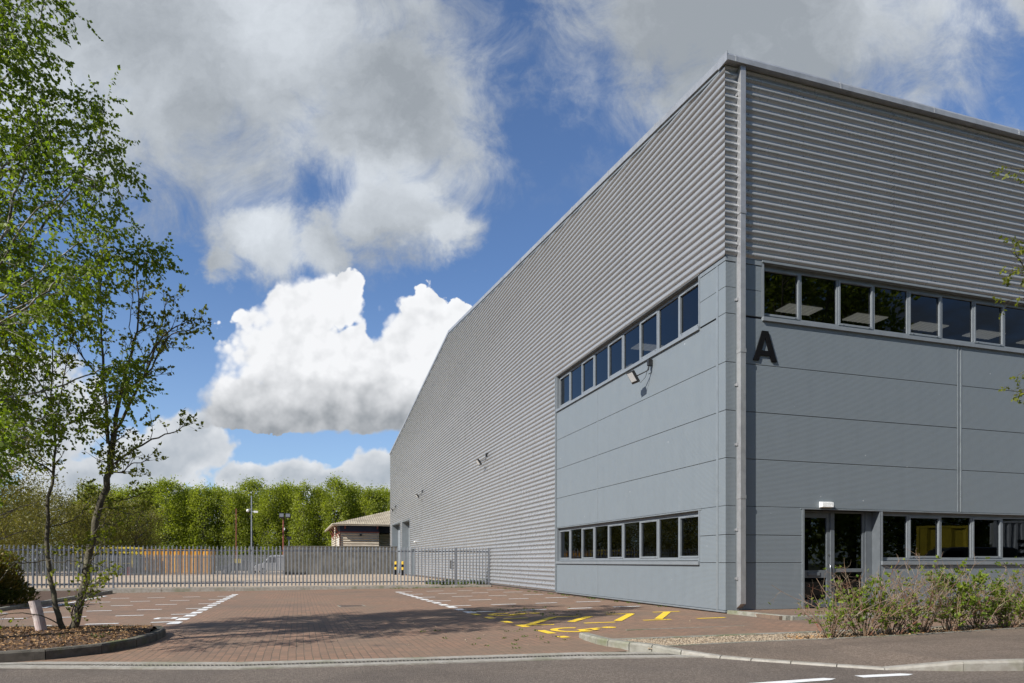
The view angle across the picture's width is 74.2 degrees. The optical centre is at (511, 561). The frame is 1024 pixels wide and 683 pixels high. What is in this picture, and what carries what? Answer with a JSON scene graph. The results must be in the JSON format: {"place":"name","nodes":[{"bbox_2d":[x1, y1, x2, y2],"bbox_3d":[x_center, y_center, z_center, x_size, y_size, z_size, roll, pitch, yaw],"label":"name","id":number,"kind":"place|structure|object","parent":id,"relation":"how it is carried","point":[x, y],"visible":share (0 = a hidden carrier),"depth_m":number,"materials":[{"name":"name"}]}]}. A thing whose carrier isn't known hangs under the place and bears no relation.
{"place":"outdoors","nodes":[
{"label":"outdoors","id":0,"kind":"place"},
{"bbox_2d":[0,590,106,606],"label":"planting bed","id":1,"kind":"object","parent":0,"point":[44,595],"visible":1,"depth_m":25.48,"materials":[{"name":"brown soil"}]},
{"bbox_2d":[0,547,40,605],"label":"conifer bush","id":2,"kind":"object","parent":1,"relation":"on","point":[13,585],"visible":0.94,"depth_m":19.84,"materials":[{"name":"green plant"}]},
{"bbox_2d":[19,571,487,588],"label":"yard","id":3,"kind":"structure","parent":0,"point":[199,579],"depth_m":44.66,"materials":[{"name":"concrete"}]},
{"bbox_2d":[0,360,70,573],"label":"willow tree","id":4,"kind":"object","parent":3,"relation":"on","point":[8,512],"visible":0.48,"depth_m":34.85,"materials":[{"name":"green plant"}]},
{"bbox_2d":[0,463,72,563],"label":"willow tree","id":5,"kind":"object","parent":3,"relation":"on","point":[26,531],"visible":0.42,"depth_m":62.32,"materials":[{"name":"green plant"}]},
{"bbox_2d":[1,473,103,572],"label":"willow tree","id":6,"kind":"object","parent":3,"relation":"on","point":[67,516],"visible":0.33,"depth_m":75.59,"materials":[{"name":"green plant"}]},
{"bbox_2d":[38,472,147,570],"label":"willow tree","id":7,"kind":"object","parent":3,"relation":"on","point":[76,512],"visible":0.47,"depth_m":79.00,"materials":[{"name":"green plant"}]},
{"bbox_2d":[70,547,141,574],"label":"plant trailer","id":8,"kind":"object","parent":3,"relation":"on","point":[119,552],"visible":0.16,"depth_m":66.73,"materials":[{"name":"yellow metal"}]},
{"bbox_2d":[102,491,168,554],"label":"willow tree","id":9,"kind":"object","parent":3,"relation":"on","point":[151,517],"visible":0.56,"depth_m":83.34,"materials":[{"name":"green plant"}]},
{"bbox_2d":[20,554,282,575],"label":"palisade fence","id":10,"kind":"object","parent":3,"relation":"on","point":[132,573],"visible":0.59,"depth_m":64.18,"materials":[{"name":"metal"}]},
{"bbox_2d":[140,549,214,573],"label":"shipping container","id":11,"kind":"object","parent":3,"relation":"on","point":[174,553],"visible":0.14,"depth_m":70.44,"materials":[{"name":"orange metal"}]},
{"bbox_2d":[283,546,397,574],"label":"boundary wall","id":12,"kind":"structure","parent":3,"relation":"on","point":[327,560],"depth_m":68.18,"materials":[{"name":"concrete"}]},
{"bbox_2d":[325,511,389,545],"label":"depot building","id":13,"kind":"structure","parent":3,"relation":"on","point":[372,530],"depth_m":92.36,"materials":[{"name":"beige"}]},
{"bbox_2d":[0,587,850,661],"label":"car park","id":14,"kind":"structure","parent":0,"point":[272,625],"depth_m":13.91,"materials":[{"name":"brick"}]},
{"bbox_2d":[0,590,112,610],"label":"kerb","id":15,"kind":"structure","parent":14,"relation":"on","point":[12,607],"depth_m":22.04,"materials":[{"name":"concrete"}]},
{"bbox_2d":[0,624,156,650],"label":"planting bed","id":16,"kind":"object","parent":14,"relation":"on","point":[104,639],"visible":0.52,"depth_m":9.91,"materials":[{"name":"brown wood"}]},
{"bbox_2d":[0,147,69,482],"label":"birch tree","id":17,"kind":"object","parent":16,"relation":"on","point":[10,356],"visible":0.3,"depth_m":11.05,"materials":[{"name":"green plant"}]},
{"bbox_2d":[28,599,47,630],"bbox_3d":[-7.432,0.914,10.636,0.273,0.640,0.154,0,0,-27],"label":"stub post","id":18,"kind":"object","parent":16,"relation":"on","point":[36,608],"visible":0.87,"depth_m":10.57,"materials":[{"name":"white wood"}]},
{"bbox_2d":[0,0,188,506],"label":"birch tree","id":19,"kind":"object","parent":16,"relation":"on","point":[23,150],"visible":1,"depth_m":9.13,"materials":[{"name":"green plant"}]},
{"bbox_2d":[0,235,213,629],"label":"alder tree","id":20,"kind":"object","parent":16,"relation":"on","point":[93,538],"visible":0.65,"depth_m":10.71,"materials":[{"name":"green plant"}]},
{"bbox_2d":[0,625,165,662],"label":"kerb","id":21,"kind":"structure","parent":14,"relation":"on","point":[154,635],"depth_m":9.30,"materials":[{"name":"grey concrete"}]},
{"bbox_2d":[9,594,237,625],"bbox_3d":[-11.793,1.336,20.540,5.400,0.092,15.353,0,0,-18],"label":"parking marking","id":22,"kind":"object","parent":14,"relation":"on","point":[174,622],"visible":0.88,"depth_m":18.61,"materials":[{"name":"white paint"}]},
{"bbox_2d":[90,579,666,648],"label":"weeds","id":23,"kind":"object","parent":14,"relation":"on","point":[450,583],"visible":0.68,"depth_m":19.75,"materials":[{"name":"green plant"}]},
{"bbox_2d":[404,590,631,612],"bbox_3d":[-0.726,1.273,23.773,5.032,0.092,13.625,0,0,-18],"label":"parking marking","id":24,"kind":"object","parent":14,"relation":"on","point":[491,604],"visible":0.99,"depth_m":20.06,"materials":[{"name":"white paint"}]},
{"bbox_2d":[473,611,725,637],"bbox_3d":[2.200,1.238,14.395,5.006,0.040,5.491,0,0,-18],"label":"accessible bay marking","id":25,"kind":"object","parent":14,"relation":"on","point":[661,616],"visible":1,"depth_m":14.45,"materials":[{"name":"yellow paint"}]},
{"bbox_2d":[10,564,863,664],"bbox_3d":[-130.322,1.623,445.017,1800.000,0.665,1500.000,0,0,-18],"label":"ground","id":26,"kind":"structure","parent":0,"point":[443,578],"depth_m":29.27,"materials":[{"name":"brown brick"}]},
{"bbox_2d":[104,482,152,554],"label":"poplar tree","id":27,"kind":"object","parent":26,"relation":"on","point":[123,491],"visible":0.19,"depth_m":129.31,"materials":[{"name":"green plant"}]},
{"bbox_2d":[130,479,166,546],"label":"poplar tree","id":28,"kind":"object","parent":26,"relation":"on","point":[146,487],"visible":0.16,"depth_m":133.35,"materials":[{"name":"green plant"}]},
{"bbox_2d":[135,474,193,548],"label":"poplar tree","id":29,"kind":"object","parent":26,"relation":"on","point":[162,486],"visible":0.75,"depth_m":130.03,"materials":[{"name":"green plant"}]},
{"bbox_2d":[164,480,201,548],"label":"poplar tree","id":30,"kind":"object","parent":26,"relation":"on","point":[187,489],"visible":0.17,"depth_m":134.12,"materials":[{"name":"green plant"}]},
{"bbox_2d":[177,479,224,552],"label":"poplar tree","id":31,"kind":"object","parent":26,"relation":"on","point":[194,495],"visible":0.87,"depth_m":131.12,"materials":[{"name":"green plant"}]},
{"bbox_2d":[195,485,238,554],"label":"poplar tree","id":32,"kind":"object","parent":26,"relation":"on","point":[218,493],"visible":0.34,"depth_m":134.46,"materials":[{"name":"green plant"}]},
{"bbox_2d":[213,482,255,560],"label":"poplar tree","id":33,"kind":"object","parent":26,"relation":"on","point":[228,504],"visible":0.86,"depth_m":132.15,"materials":[{"name":"green plant"}]},
{"bbox_2d":[232,476,271,560],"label":"poplar tree","id":34,"kind":"object","parent":26,"relation":"on","point":[251,486],"visible":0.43,"depth_m":136.00,"materials":[{"name":"green plant"}]},
{"bbox_2d":[35,585,490,592],"bbox_3d":[-17.453,1.480,30.495,34.012,0.540,0.320,0,0,-16],"label":"fence upstand","id":35,"kind":"object","parent":26,"relation":"on","point":[149,590],"visible":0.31,"depth_m":31.80,"materials":[{"name":"concrete"}]},
{"bbox_2d":[0,545,455,588],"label":"palisade fence","id":36,"kind":"object","parent":35,"relation":"on","point":[249,550],"visible":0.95,"depth_m":31.93,"materials":[{"name":"metal"}]},
{"bbox_2d":[456,547,489,584],"bbox_3d":[-2.026,0.240,34.944,1.871,1.940,0.160,0,0,-16],"label":"palisade fence","id":37,"kind":"object","parent":35,"relation":"on","point":[473,580],"visible":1,"depth_m":34.88,"materials":[{"name":"metal"}]},
{"bbox_2d":[246,484,287,555],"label":"poplar tree","id":38,"kind":"object","parent":26,"relation":"on","point":[268,508],"visible":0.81,"depth_m":132.26,"materials":[{"name":"green plant"}]},
{"bbox_2d":[260,477,307,553],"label":"poplar tree","id":39,"kind":"object","parent":26,"relation":"on","point":[285,490],"visible":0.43,"depth_m":134.46,"materials":[{"name":"green plant"}]},
{"bbox_2d":[284,479,320,545],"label":"poplar tree","id":40,"kind":"object","parent":26,"relation":"on","point":[299,490],"visible":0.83,"depth_m":131.32,"materials":[{"name":"green plant"}]},
{"bbox_2d":[303,483,333,545],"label":"poplar tree","id":41,"kind":"object","parent":26,"relation":"on","point":[315,492],"visible":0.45,"depth_m":133.34,"materials":[{"name":"green plant"}]},
{"bbox_2d":[312,471,355,545],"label":"poplar tree","id":42,"kind":"object","parent":26,"relation":"on","point":[334,485],"visible":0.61,"depth_m":130.84,"materials":[{"name":"green plant"}]},
{"bbox_2d":[336,480,365,521],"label":"poplar tree","id":43,"kind":"object","parent":26,"relation":"on","point":[353,492],"visible":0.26,"depth_m":134.81,"materials":[{"name":"green plant"}]},
{"bbox_2d":[0,655,703,669],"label":"drain edging","id":44,"kind":"object","parent":26,"relation":"on","point":[328,664],"visible":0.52,"depth_m":8.23,"materials":[{"name":"concrete"}]},
{"bbox_2d":[347,483,385,518],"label":"poplar tree","id":45,"kind":"object","parent":26,"relation":"on","point":[367,502],"visible":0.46,"depth_m":131.99,"materials":[{"name":"green plant"}]},
{"bbox_2d":[366,485,389,513],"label":"poplar tree","id":46,"kind":"object","parent":26,"relation":"on","point":[383,492],"visible":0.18,"depth_m":134.59,"materials":[{"name":"green plant"}]},
{"bbox_2d":[579,632,683,654],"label":"kerb","id":47,"kind":"structure","parent":26,"relation":"on","point":[631,646],"depth_m":9.61,"materials":[{"name":"concrete"}]},
{"bbox_2d":[389,50,1023,613],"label":"warehouse","id":48,"kind":"structure","parent":26,"relation":"on","point":[839,242],"depth_m":17.82,"materials":[{"name":"silver-grey metal cladding"},{"name":"glass"}]},
{"bbox_2d":[392,521,400,572],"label":"loading door","id":49,"kind":"structure","parent":48,"relation":"in","point":[396,527],"depth_m":71.89,"materials":[{"name":"white metal"}]},
{"bbox_2d":[402,519,410,575],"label":"loading door","id":50,"kind":"structure","parent":48,"relation":"in","point":[406,523],"depth_m":65.01,"materials":[{"name":"white metal"}]},
{"bbox_2d":[560,529,569,559],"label":"window","id":51,"kind":"structure","parent":48,"relation":"in","point":[564,534],"depth_m":25.70,"materials":[{"name":"black glass"}]},
{"bbox_2d":[560,372,569,406],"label":"window","id":52,"kind":"structure","parent":48,"relation":"in","point":[565,380],"depth_m":25.70,"materials":[{"name":"blue glass"}]},
{"bbox_2d":[570,363,581,400],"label":"window","id":53,"kind":"structure","parent":48,"relation":"in","point":[576,373],"depth_m":24.68,"materials":[{"name":"blue glass"}]},
{"bbox_2d":[570,528,582,559],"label":"window","id":54,"kind":"structure","parent":48,"relation":"in","point":[576,533],"depth_m":24.68,"materials":[{"name":"black glass"}]},
{"bbox_2d":[582,526,594,558],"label":"window","id":55,"kind":"structure","parent":48,"relation":"in","point":[588,533],"depth_m":23.66,"materials":[{"name":"black glass"}]},
{"bbox_2d":[582,354,594,393],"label":"window","id":56,"kind":"structure","parent":48,"relation":"in","point":[588,366],"depth_m":23.66,"materials":[{"name":"blue glass"}]},
{"bbox_2d":[595,524,607,558],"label":"window","id":57,"kind":"structure","parent":48,"relation":"in","point":[601,531],"depth_m":22.65,"materials":[{"name":"black glass"}]},
{"bbox_2d":[595,345,607,385],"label":"window","id":58,"kind":"structure","parent":48,"relation":"in","point":[601,357],"depth_m":22.65,"materials":[{"name":"blue glass"}]},
{"bbox_2d":[608,523,622,558],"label":"window","id":59,"kind":"structure","parent":48,"relation":"in","point":[615,531],"depth_m":21.65,"materials":[{"name":"black glass"}]},
{"bbox_2d":[608,334,622,378],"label":"window","id":60,"kind":"structure","parent":48,"relation":"in","point":[615,348],"depth_m":21.65,"materials":[{"name":"blue glass"}]},
{"bbox_2d":[623,521,639,558],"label":"window","id":61,"kind":"structure","parent":48,"relation":"in","point":[631,530],"depth_m":20.61,"materials":[{"name":"black glass"}]},
{"bbox_2d":[623,323,639,369],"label":"window","id":62,"kind":"structure","parent":48,"relation":"in","point":[631,338],"depth_m":20.61,"materials":[{"name":"blue glass"}]},
{"bbox_2d":[627,359,652,384],"bbox_3d":[3.595,-5.391,19.198,0.722,0.618,0.369,0,0,36],"label":"floodlight","id":63,"kind":"object","parent":48,"relation":"attached to","point":[632,375],"visible":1,"depth_m":19.19,"materials":[{"name":"white metal"}]},
{"bbox_2d":[640,518,657,558],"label":"window","id":64,"kind":"structure","parent":48,"relation":"in","point":[648,528],"depth_m":19.55,"materials":[{"name":"black glass"}]},
{"bbox_2d":[640,310,657,359],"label":"window","id":65,"kind":"structure","parent":48,"relation":"in","point":[648,326],"depth_m":19.55,"materials":[{"name":"blue glass"}]},
{"bbox_2d":[658,516,678,558],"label":"window","id":66,"kind":"structure","parent":48,"relation":"in","point":[668,527],"depth_m":18.54,"materials":[{"name":"black glass"}]},
{"bbox_2d":[658,295,678,348],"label":"window","id":67,"kind":"structure","parent":48,"relation":"in","point":[668,314],"depth_m":18.54,"materials":[{"name":"blue glass"}]},
{"bbox_2d":[679,514,697,558],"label":"window","id":68,"kind":"structure","parent":48,"relation":"in","point":[688,524],"depth_m":17.60,"materials":[{"name":"black glass"}]},
{"bbox_2d":[679,282,697,336],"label":"window","id":69,"kind":"structure","parent":48,"relation":"in","point":[688,299],"depth_m":17.60,"materials":[{"name":"blue glass"}]},
{"bbox_2d":[753,331,776,361],"bbox_3d":[6.036,-5.138,16.153,0.660,0.715,0.034,0,0,-18],"label":"letter sign","id":70,"kind":"object","parent":48,"relation":"attached to","point":[764,336],"visible":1,"depth_m":16.14,"materials":[{"name":"black paint"}]},
{"bbox_2d":[764,268,799,320],"bbox_3d":[6.521,-6.477,16.448,1.131,1.173,0.086,0,0,-18],"label":"window","id":71,"kind":"structure","parent":48,"relation":"in","point":[781,288],"depth_m":16.48,"materials":[{"name":"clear glass"}]},
{"bbox_2d":[805,513,830,605],"bbox_3d":[7.565,-0.050,16.907,0.930,2.330,0.139,0,0,-18],"label":"door","id":72,"kind":"structure","parent":48,"relation":"in","point":[817,525],"depth_m":16.98,"materials":[{"name":"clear glass"}]},
{"bbox_2d":[800,273,837,325],"bbox_3d":[7.598,-6.477,16.801,1.131,1.173,0.060,0,0,-18],"label":"window","id":73,"kind":"structure","parent":48,"relation":"in","point":[818,294],"depth_m":16.81,"materials":[{"name":"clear glass"}]},
{"bbox_2d":[838,279,873,330],"bbox_3d":[8.682,-6.477,17.130,1.131,1.173,0.086,0,0,-18],"label":"window","id":74,"kind":"structure","parent":48,"relation":"in","point":[855,299],"depth_m":17.15,"materials":[{"name":"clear glass"}]},
{"bbox_2d":[874,285,907,334],"bbox_3d":[9.759,-6.477,17.483,1.131,1.173,0.060,0,0,-18],"label":"window","id":75,"kind":"structure","parent":48,"relation":"in","point":[890,304],"depth_m":17.49,"materials":[{"name":"clear glass"}]},
{"bbox_2d":[883,514,907,558],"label":"window","id":76,"kind":"structure","parent":48,"relation":"in","point":[895,527],"depth_m":17.54,"materials":[{"name":"black glass"}]},
{"bbox_2d":[908,515,939,558],"bbox_3d":[10.828,-0.640,17.806,1.103,1.138,0.086,0,0,-18],"label":"window","id":77,"kind":"structure","parent":48,"relation":"in","point":[923,530],"depth_m":17.82,"materials":[{"name":"clear glass"}]},
{"bbox_2d":[908,290,940,338],"bbox_3d":[10.843,-6.477,17.811,1.131,1.173,0.086,0,0,-18],"label":"window","id":78,"kind":"structure","parent":48,"relation":"in","point":[924,309],"depth_m":17.82,"materials":[{"name":"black glass"}]},
{"bbox_2d":[940,516,971,558],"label":"window","id":79,"kind":"structure","parent":48,"relation":"in","point":[955,531],"depth_m":18.16,"materials":[{"name":"black glass"}]},
{"bbox_2d":[941,295,972,342],"bbox_3d":[11.920,-6.477,18.164,1.131,1.173,0.060,0,0,-18],"label":"window","id":80,"kind":"structure","parent":48,"relation":"in","point":[956,313],"depth_m":18.17,"materials":[{"name":"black glass"}]},
{"bbox_2d":[972,517,1001,558],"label":"window","id":81,"kind":"structure","parent":48,"relation":"in","point":[986,531],"depth_m":18.50,"materials":[{"name":"black glass"}]},
{"bbox_2d":[973,300,1003,346],"bbox_3d":[13.005,-6.477,18.492,1.131,1.173,0.086,0,0,-18],"label":"window","id":82,"kind":"structure","parent":48,"relation":"in","point":[988,329],"depth_m":18.51,"materials":[{"name":"black glass"}]},
{"bbox_2d":[1002,518,1023,558],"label":"window","id":83,"kind":"structure","parent":48,"relation":"in","point":[1012,528],"depth_m":18.79,"materials":[{"name":"black glass"}]},
{"bbox_2d":[1004,305,1023,349],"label":"window","id":84,"kind":"structure","parent":48,"relation":"in","point":[1013,317],"depth_m":18.80,"materials":[{"name":"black glass"}]},
{"bbox_2d":[615,623,1022,639],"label":"path edging","id":85,"kind":"object","parent":26,"relation":"on","point":[764,633],"visible":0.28,"depth_m":11.12,"materials":[{"name":"concrete"}]},
{"bbox_2d":[666,627,1023,645],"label":"pavement edging","id":86,"kind":"object","parent":26,"relation":"on","point":[841,637],"visible":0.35,"depth_m":10.38,"materials":[{"name":"concrete"}]},
{"bbox_2d":[681,649,1023,670],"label":"kerb","id":87,"kind":"structure","parent":26,"relation":"on","point":[990,665],"depth_m":7.88,"materials":[{"name":"concrete"}]},
{"bbox_2d":[0,657,1023,682],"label":"road","id":88,"kind":"structure","parent":0,"point":[676,670],"depth_m":7.60,"materials":[{"name":"grey asphalt"}]},
{"bbox_2d":[757,673,910,682],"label":"road marking","id":89,"kind":"object","parent":88,"relation":"on","point":[822,679],"visible":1,"depth_m":7.25,"materials":[{"name":"white paint"}]},
{"bbox_2d":[0,0,1023,562],"label":"sky","id":90,"kind":"structure","parent":0,"point":[338,183],"materials":[{"name":"blue"}]},
{"bbox_2d":[640,625,1022,644],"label":"gravel strip","id":91,"kind":"object","parent":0,"point":[782,637],"visible":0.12,"depth_m":10.80,"materials":[{"name":"beige gravel"}]},
{"bbox_2d":[795,574,889,637],"bbox_3d":[5.095,0.669,10.605,1.498,1.101,1.312,0,0,31],"label":"hedge shrub","id":92,"kind":"object","parent":91,"relation":"on","point":[835,623],"visible":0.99,"depth_m":10.70,"materials":[{"name":"green plant"}]},
{"bbox_2d":[768,558,935,636],"bbox_3d":[5.522,0.570,10.921,2.447,1.374,1.424,0,0,-2],"label":"hedge shrub","id":93,"kind":"object","parent":91,"relation":"on","point":[865,631],"visible":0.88,"depth_m":10.97,"materials":[{"name":"green plant"}]},
{"bbox_2d":[842,547,956,634],"bbox_3d":[6.232,0.526,11.263,1.781,1.528,1.407,0,0,11],"label":"hedge shrub","id":94,"kind":"object","parent":91,"relation":"on","point":[897,626],"visible":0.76,"depth_m":11.24,"materials":[{"name":"green plant"}]},
{"bbox_2d":[841,553,965,632],"bbox_3d":[6.757,0.518,11.577,1.750,1.405,1.728,0,0,-40],"label":"hedge shrub","id":95,"kind":"object","parent":91,"relation":"on","point":[929,613],"visible":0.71,"depth_m":11.44,"materials":[{"name":"green plant"}]},
{"bbox_2d":[784,626,1023,638],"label":"leaf litter","id":96,"kind":"object","parent":91,"relation":"on","point":[850,635],"visible":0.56,"depth_m":11.15,"materials":[{"name":"brown plant"}]},
{"bbox_2d":[905,561,1023,628],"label":"hedge shrub","id":97,"kind":"object","parent":91,"relation":"on","point":[979,606],"visible":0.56,"depth_m":11.92,"materials":[{"name":"green plant"}]},
{"bbox_2d":[915,555,1023,630],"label":"hedge shrub","id":98,"kind":"object","parent":91,"relation":"on","point":[955,614],"visible":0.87,"depth_m":11.63,"materials":[{"name":"green plant"}]},
{"bbox_2d":[916,559,1023,627],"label":"hedge shrub","id":99,"kind":"object","parent":91,"relation":"on","point":[1008,610],"visible":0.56,"depth_m":12.26,"materials":[{"name":"green plant"}]},
{"bbox_2d":[972,556,1023,618],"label":"hedge shrub","id":100,"kind":"object","parent":91,"relation":"on","point":[1019,583],"visible":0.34,"depth_m":12.50,"materials":[{"name":"green plant"}]},
{"bbox_2d":[670,628,1023,666],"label":"pavement","id":101,"kind":"structure","parent":0,"point":[937,647],"depth_m":9.23,"materials":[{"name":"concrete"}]},
{"bbox_2d":[736,604,1017,619],"bbox_3d":[12.218,1.251,17.246,14.380,0.198,1.730,0,0,-18],"label":"entrance apron","id":102,"kind":"object","parent":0,"point":[790,612],"visible":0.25,"depth_m":15.60,"materials":[{"name":"brick"}]},
{"bbox_2d":[727,610,1014,619],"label":"apron kerb","id":103,"kind":"structure","parent":102,"relation":"on","point":[784,617],"depth_m":14.67,"materials":[{"name":"concrete"}]},
{"bbox_2d":[785,615,1023,628],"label":"brick path","id":104,"kind":"structure","parent":0,"point":[892,624],"depth_m":13.71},
{"bbox_2d":[989,164,1023,403],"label":"overhanging tree","id":105,"kind":"object","parent":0,"point":[1007,283],"visible":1,"depth_m":12.76,"materials":[{"name":"green plant"}]},
{"label":"drain channel","id":106,"kind":"structure","parent":0,"visible":0},
{"bbox_2d":[0,652,668,665],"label":"drain edging","id":107,"kind":"object","parent":106,"relation":"on","point":[335,660],"visible":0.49,"depth_m":8.50,"materials":[{"name":"concrete"}]},
{"bbox_2d":[24,654,676,665],"bbox_3d":[-1.794,1.256,8.548,8.402,0.001,0.502,0,0,-7],"label":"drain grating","id":108,"kind":"object","parent":106,"relation":"on","point":[346,662],"visible":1,"depth_m":8.42,"materials":[{"name":"grey metal"}]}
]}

